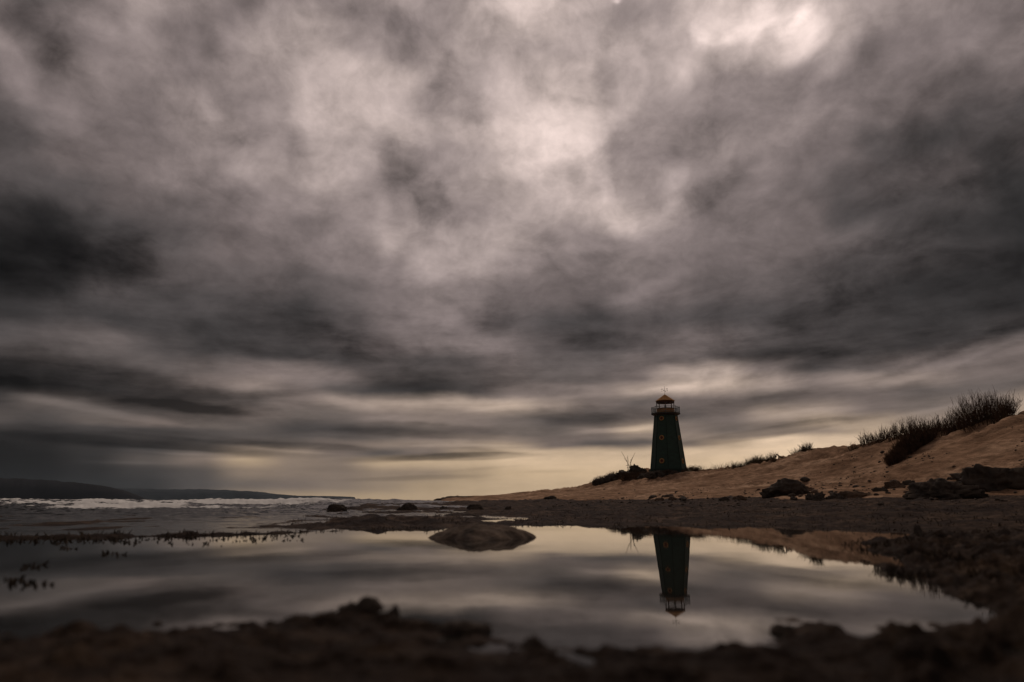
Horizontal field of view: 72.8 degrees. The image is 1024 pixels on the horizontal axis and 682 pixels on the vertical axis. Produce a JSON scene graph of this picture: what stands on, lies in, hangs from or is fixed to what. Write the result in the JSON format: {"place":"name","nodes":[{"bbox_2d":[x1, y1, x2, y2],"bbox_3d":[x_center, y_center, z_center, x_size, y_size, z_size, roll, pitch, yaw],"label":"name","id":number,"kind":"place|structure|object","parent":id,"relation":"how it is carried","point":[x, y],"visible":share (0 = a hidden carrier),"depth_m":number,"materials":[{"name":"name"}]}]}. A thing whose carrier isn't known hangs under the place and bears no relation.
{"place":"outdoors","nodes":[
{"label":"outdoors","id":0,"kind":"place"},
{"bbox_2d":[0,478,147,499],"bbox_3d":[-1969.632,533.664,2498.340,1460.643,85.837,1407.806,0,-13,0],"label":"hill","id":1,"kind":"structure","parent":0,"point":[22,488],"depth_m":2344.03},
{"bbox_2d":[116,488,355,499],"bbox_3d":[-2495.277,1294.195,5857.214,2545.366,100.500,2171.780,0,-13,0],"label":"hill","id":2,"kind":"structure","parent":0,"point":[169,494],"depth_m":5313.77,"materials":[{"name":"grey"}]},
{"bbox_2d":[0,497,545,535],"bbox_3d":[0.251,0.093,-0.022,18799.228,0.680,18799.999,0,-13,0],"label":"sea","id":3,"kind":"structure","parent":0,"point":[194,515],"depth_m":13.51,"materials":[{"name":"liquid"}]},
{"bbox_2d":[0,518,1022,676],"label":"pool water","id":4,"kind":"structure","parent":0,"point":[681,587],"depth_m":2.16,"materials":[{"name":"black liquid"}]},
{"bbox_2d":[428,523,535,540],"bbox_3d":[-0.218,1.314,4.767,0.783,0.127,0.748,12,-18,-42],"label":"island rock","id":5,"kind":"object","parent":4,"relation":"on","point":[477,532],"visible":0.85,"depth_m":4.57,"materials":[{"name":"stone"}]},
{"bbox_2d":[0,411,1023,681],"bbox_3d":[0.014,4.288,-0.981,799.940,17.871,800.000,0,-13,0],"label":"ground","id":6,"kind":"structure","parent":0,"point":[362,645],"depth_m":1.26,"materials":[{"name":"brown sand"}]},
{"bbox_2d":[3,533,303,586],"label":"kelp stubs","id":7,"kind":"object","parent":6,"relation":"on","point":[22,577],"visible":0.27,"depth_m":4.14,"materials":[{"name":"black plant"}]},
{"bbox_2d":[283,614,307,620],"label":"shore rock","id":8,"kind":"object","parent":6,"relation":"on","point":[290,617],"visible":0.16,"depth_m":1.39,"materials":[{"name":"grey stone"}]},
{"bbox_2d":[327,503,346,511],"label":"shore rock","id":9,"kind":"object","parent":6,"relation":"on","point":[335,507],"visible":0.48,"depth_m":15.96,"materials":[{"name":"grey stone"}]},
{"bbox_2d":[337,601,357,613],"bbox_3d":[-0.341,0.563,1.454,0.049,0.037,0.039,3,-13,-12],"label":"shore rock","id":10,"kind":"object","parent":6,"relation":"on","point":[351,606],"visible":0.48,"depth_m":1.44,"materials":[{"name":"grey stone"}]},
{"bbox_2d":[356,596,384,612],"bbox_3d":[-0.300,0.556,1.463,0.066,0.036,0.036,2,-13,-11],"label":"shore rock","id":11,"kind":"object","parent":6,"relation":"on","point":[371,604],"visible":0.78,"depth_m":1.45,"materials":[{"name":"stone"}]},
{"bbox_2d":[388,605,399,617],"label":"shore rock","id":12,"kind":"object","parent":6,"relation":"on","point":[394,611],"visible":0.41,"depth_m":1.46,"materials":[{"name":"brown stone"}]},
{"bbox_2d":[396,503,417,509],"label":"shore rock","id":13,"kind":"object","parent":6,"relation":"on","point":[408,506],"visible":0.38,"depth_m":17.20,"materials":[{"name":"grey stone"}]},
{"bbox_2d":[434,495,473,500],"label":"rock ledge","id":14,"kind":"object","parent":6,"relation":"on","point":[438,499],"visible":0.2,"depth_m":94.65,"materials":[{"name":"grey stone"}]},
{"bbox_2d":[436,620,491,633],"bbox_3d":[-0.093,0.557,1.356,0.110,0.026,0.069,1,-13,-4],"label":"shore rock","id":15,"kind":"object","parent":6,"relation":"on","point":[457,626],"visible":0.93,"depth_m":1.34,"materials":[{"name":"brown stone"}]},
{"bbox_2d":[467,504,482,509],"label":"shore rock","id":16,"kind":"object","parent":6,"relation":"on","point":[474,506],"visible":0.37,"depth_m":17.40,"materials":[{"name":"grey stone"}]},
{"bbox_2d":[0,495,1023,600],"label":"seaweed","id":17,"kind":"object","parent":6,"relation":"on","point":[958,559],"visible":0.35,"depth_m":4.78,"materials":[{"name":"black plant"}]},
{"bbox_2d":[543,495,558,499],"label":"boulder","id":18,"kind":"object","parent":6,"relation":"on","point":[551,497],"visible":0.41,"depth_m":48.54,"materials":[{"name":"stone"}]},
{"bbox_2d":[592,478,602,485],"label":"boulder","id":19,"kind":"object","parent":6,"relation":"on","point":[596,482],"visible":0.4,"depth_m":85.11,"materials":[{"name":"black stone"}]},
{"bbox_2d":[599,474,614,483],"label":"boulder","id":20,"kind":"object","parent":6,"relation":"on","point":[608,478],"visible":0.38,"depth_m":84.12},
{"bbox_2d":[613,470,627,480],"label":"boulder","id":21,"kind":"object","parent":6,"relation":"on","point":[617,475],"visible":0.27,"depth_m":83.06,"materials":[{"name":"black stone"}]},
{"bbox_2d":[619,471,638,480],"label":"scrub","id":22,"kind":"object","parent":6,"relation":"on","point":[624,476],"visible":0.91,"depth_m":80.23,"materials":[{"name":"brown plant"}]},
{"bbox_2d":[628,464,646,475],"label":"boulder","id":23,"kind":"object","parent":6,"relation":"on","point":[636,468],"visible":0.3,"depth_m":82.03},
{"bbox_2d":[633,470,648,479],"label":"scrub","id":24,"kind":"object","parent":6,"relation":"on","point":[636,476],"visible":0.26,"depth_m":79.19,"materials":[{"name":"brown plant"}]},
{"bbox_2d":[637,471,651,478],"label":"boulder","id":25,"kind":"object","parent":6,"relation":"on","point":[642,475],"visible":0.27,"depth_m":77.87,"materials":[{"name":"black stone"}]},
{"bbox_2d":[646,470,666,478],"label":"boulder","id":26,"kind":"object","parent":6,"relation":"on","point":[656,474],"visible":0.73,"depth_m":75.51,"materials":[{"name":"black stone"}]},
{"bbox_2d":[649,387,685,472],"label":"lighthouse","id":27,"kind":"object","parent":6,"relation":"on","point":[667,451],"visible":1,"depth_m":80.42,"materials":[{"name":"metal"}]},
{"bbox_2d":[663,469,678,473],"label":"scrub","id":28,"kind":"object","parent":6,"relation":"on","point":[668,471],"visible":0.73,"depth_m":75.57,"materials":[{"name":"brown plant"}]},
{"bbox_2d":[681,465,701,471],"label":"scrub","id":29,"kind":"object","parent":6,"relation":"on","point":[688,469],"visible":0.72,"depth_m":77.19,"materials":[{"name":"brown plant"}]},
{"bbox_2d":[719,496,729,500],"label":"boulder","id":30,"kind":"object","parent":6,"relation":"on","point":[724,498],"visible":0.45,"depth_m":23.30,"materials":[{"name":"stone"}]},
{"bbox_2d":[732,495,746,500],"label":"boulder","id":31,"kind":"object","parent":6,"relation":"on","point":[739,497],"visible":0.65,"depth_m":23.61,"materials":[{"name":"grey stone"}]},
{"bbox_2d":[538,421,1023,508],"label":"pebbles","id":32,"kind":"object","parent":6,"relation":"on","point":[879,503],"visible":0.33,"depth_m":19.89,"materials":[{"name":"stone"}]},
{"bbox_2d":[769,623,795,633],"bbox_3d":[0.525,0.560,1.343,0.056,0.023,0.037,-5,-14,20],"label":"shore rock","id":33,"kind":"object","parent":6,"relation":"on","point":[778,628],"visible":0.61,"depth_m":1.34,"materials":[{"name":"brown stone"}]},
{"bbox_2d":[759,478,810,497],"bbox_3d":[9.836,5.368,25.072,1.785,0.832,1.204,-5,-14,20],"label":"boulder","id":34,"kind":"object","parent":6,"relation":"on","point":[783,487],"visible":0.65,"depth_m":24.67,"materials":[{"name":"grey stone"}]},
{"bbox_2d":[800,477,809,481],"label":"stone","id":35,"kind":"object","parent":6,"relation":"on","point":[804,479],"visible":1,"depth_m":37.88,"materials":[{"name":"brown stone"}]},
{"bbox_2d":[805,491,824,500],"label":"boulder","id":36,"kind":"object","parent":6,"relation":"on","point":[821,495],"visible":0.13,"depth_m":18.47,"materials":[{"name":"stone"}]},
{"bbox_2d":[811,495,820,500],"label":"boulder","id":37,"kind":"object","parent":6,"relation":"on","point":[815,498],"visible":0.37,"depth_m":17.28,"materials":[{"name":"stone"}]},
{"bbox_2d":[822,492,844,500],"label":"boulder","id":38,"kind":"object","parent":6,"relation":"on","point":[834,495],"visible":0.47,"depth_m":17.25,"materials":[{"name":"grey stone"}]},
{"bbox_2d":[691,402,1007,471],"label":"dune grass","id":39,"kind":"structure","parent":6,"relation":"on","point":[761,459],"depth_m":53.90,"materials":[{"name":"green plant"}]},
{"bbox_2d":[839,490,872,497],"bbox_3d":[9.726,4.430,19.829,1.324,0.343,0.455,-6,-14,25],"label":"boulder","id":40,"kind":"object","parent":6,"relation":"on","point":[852,494],"visible":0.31,"depth_m":19.73,"materials":[{"name":"grey stone"}]},
{"bbox_2d":[859,430,874,445],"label":"bush","id":41,"kind":"object","parent":6,"relation":"on","point":[865,435],"visible":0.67,"depth_m":45.30,"materials":[{"name":"brown plant"}]},
{"bbox_2d":[871,487,887,491],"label":"boulder","id":42,"kind":"object","parent":6,"relation":"on","point":[875,489],"visible":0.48,"depth_m":21.69,"materials":[{"name":"grey stone"}]},
{"bbox_2d":[870,425,892,444],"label":"bush","id":43,"kind":"object","parent":6,"relation":"on","point":[877,438],"visible":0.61,"depth_m":43.43,"materials":[{"name":"brown plant"}]},
{"bbox_2d":[884,480,905,488],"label":"boulder","id":44,"kind":"object","parent":6,"relation":"on","point":[893,484],"visible":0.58,"depth_m":22.80,"materials":[{"name":"brown stone"}]},
{"bbox_2d":[886,420,904,440],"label":"bush","id":45,"kind":"object","parent":6,"relation":"on","point":[895,431],"visible":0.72,"depth_m":41.70,"materials":[{"name":"brown plant"}]},
{"bbox_2d":[883,445,908,465],"bbox_3d":[19.096,5.721,34.558,1.408,1.200,1.028,0,-13,0],"label":"shrub","id":46,"kind":"object","parent":6,"relation":"on","point":[895,457],"visible":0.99,"depth_m":34.39,"materials":[{"name":"brown plant"}]},
{"bbox_2d":[889,434,922,455],"bbox_3d":[20.100,5.376,35.450,1.558,1.421,1.473,12,-17,-41],"label":"shrub","id":47,"kind":"object","parent":6,"relation":"on","point":[911,446],"visible":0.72,"depth_m":35.20,"materials":[{"name":"brown plant"}]},
{"bbox_2d":[896,416,918,436],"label":"bush","id":48,"kind":"object","parent":6,"relation":"on","point":[906,427],"visible":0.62,"depth_m":40.39,"materials":[{"name":"brown plant"}]},
{"bbox_2d":[902,480,914,485],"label":"boulder","id":49,"kind":"object","parent":6,"relation":"on","point":[906,482],"visible":0.32,"depth_m":23.91,"materials":[{"name":"brown stone"}]},
{"bbox_2d":[913,524,921,534],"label":"shore rock","id":50,"kind":"object","parent":6,"relation":"on","point":[916,529],"visible":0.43,"depth_m":4.54,"materials":[{"name":"grey stone"}]},
{"bbox_2d":[899,423,938,446],"bbox_3d":[20.998,4.956,35.864,2.074,1.502,1.594,0,-13,0],"label":"shrub","id":51,"kind":"object","parent":6,"relation":"on","point":[926,436],"visible":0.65,"depth_m":35.54,"materials":[{"name":"brown plant"}]},
{"bbox_2d":[907,415,934,433],"bbox_3d":[23.007,4.830,38.909,1.962,1.432,1.321,0,-13,0],"label":"bush","id":52,"kind":"object","parent":6,"relation":"on","point":[914,426],"visible":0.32,"depth_m":38.89,"materials":[{"name":"brown plant"}]},
{"bbox_2d":[927,413,949,433],"bbox_3d":[23.107,4.504,37.611,1.263,1.320,0.973,-5,-14,20],"label":"bush","id":53,"kind":"object","parent":6,"relation":"on","point":[938,422],"visible":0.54,"depth_m":37.55,"materials":[{"name":"brown plant"}]},
{"bbox_2d":[902,478,987,499],"bbox_3d":[9.812,3.466,15.830,1.668,0.694,0.977,-4,-14,18],"label":"boulder","id":54,"kind":"object","parent":6,"relation":"on","point":[942,488],"visible":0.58,"depth_m":15.59,"materials":[{"name":"grey stone"}]},
{"bbox_2d":[936,409,965,433],"bbox_3d":[22.968,4.232,35.997,2.090,1.764,1.529,0,-13,0],"label":"bush","id":55,"kind":"object","parent":6,"relation":"on","point":[952,428],"visible":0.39,"depth_m":35.83,"materials":[{"name":"brown plant"}]},
{"bbox_2d":[945,384,1016,431],"bbox_3d":[23.113,3.424,34.347,3.435,2.377,2.533,0,-13,0],"label":"bush","id":56,"kind":"object","parent":6,"relation":"on","point":[976,412],"visible":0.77,"depth_m":34.00,"materials":[{"name":"brown plant"}]},
{"bbox_2d":[949,463,1023,491],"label":"boulder","id":57,"kind":"object","parent":6,"relation":"on","point":[987,478],"visible":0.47,"depth_m":17.05,"materials":[{"name":"black stone"}]},
{"bbox_2d":[991,388,1022,421],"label":"bush","id":58,"kind":"object","parent":6,"relation":"on","point":[1008,409],"visible":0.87,"depth_m":32.39,"materials":[{"name":"brown plant"}]},
{"bbox_2d":[0,0,1023,499],"label":"sky","id":59,"kind":"structure","parent":0,"point":[359,249],"materials":[{"name":"grey"}]}
]}

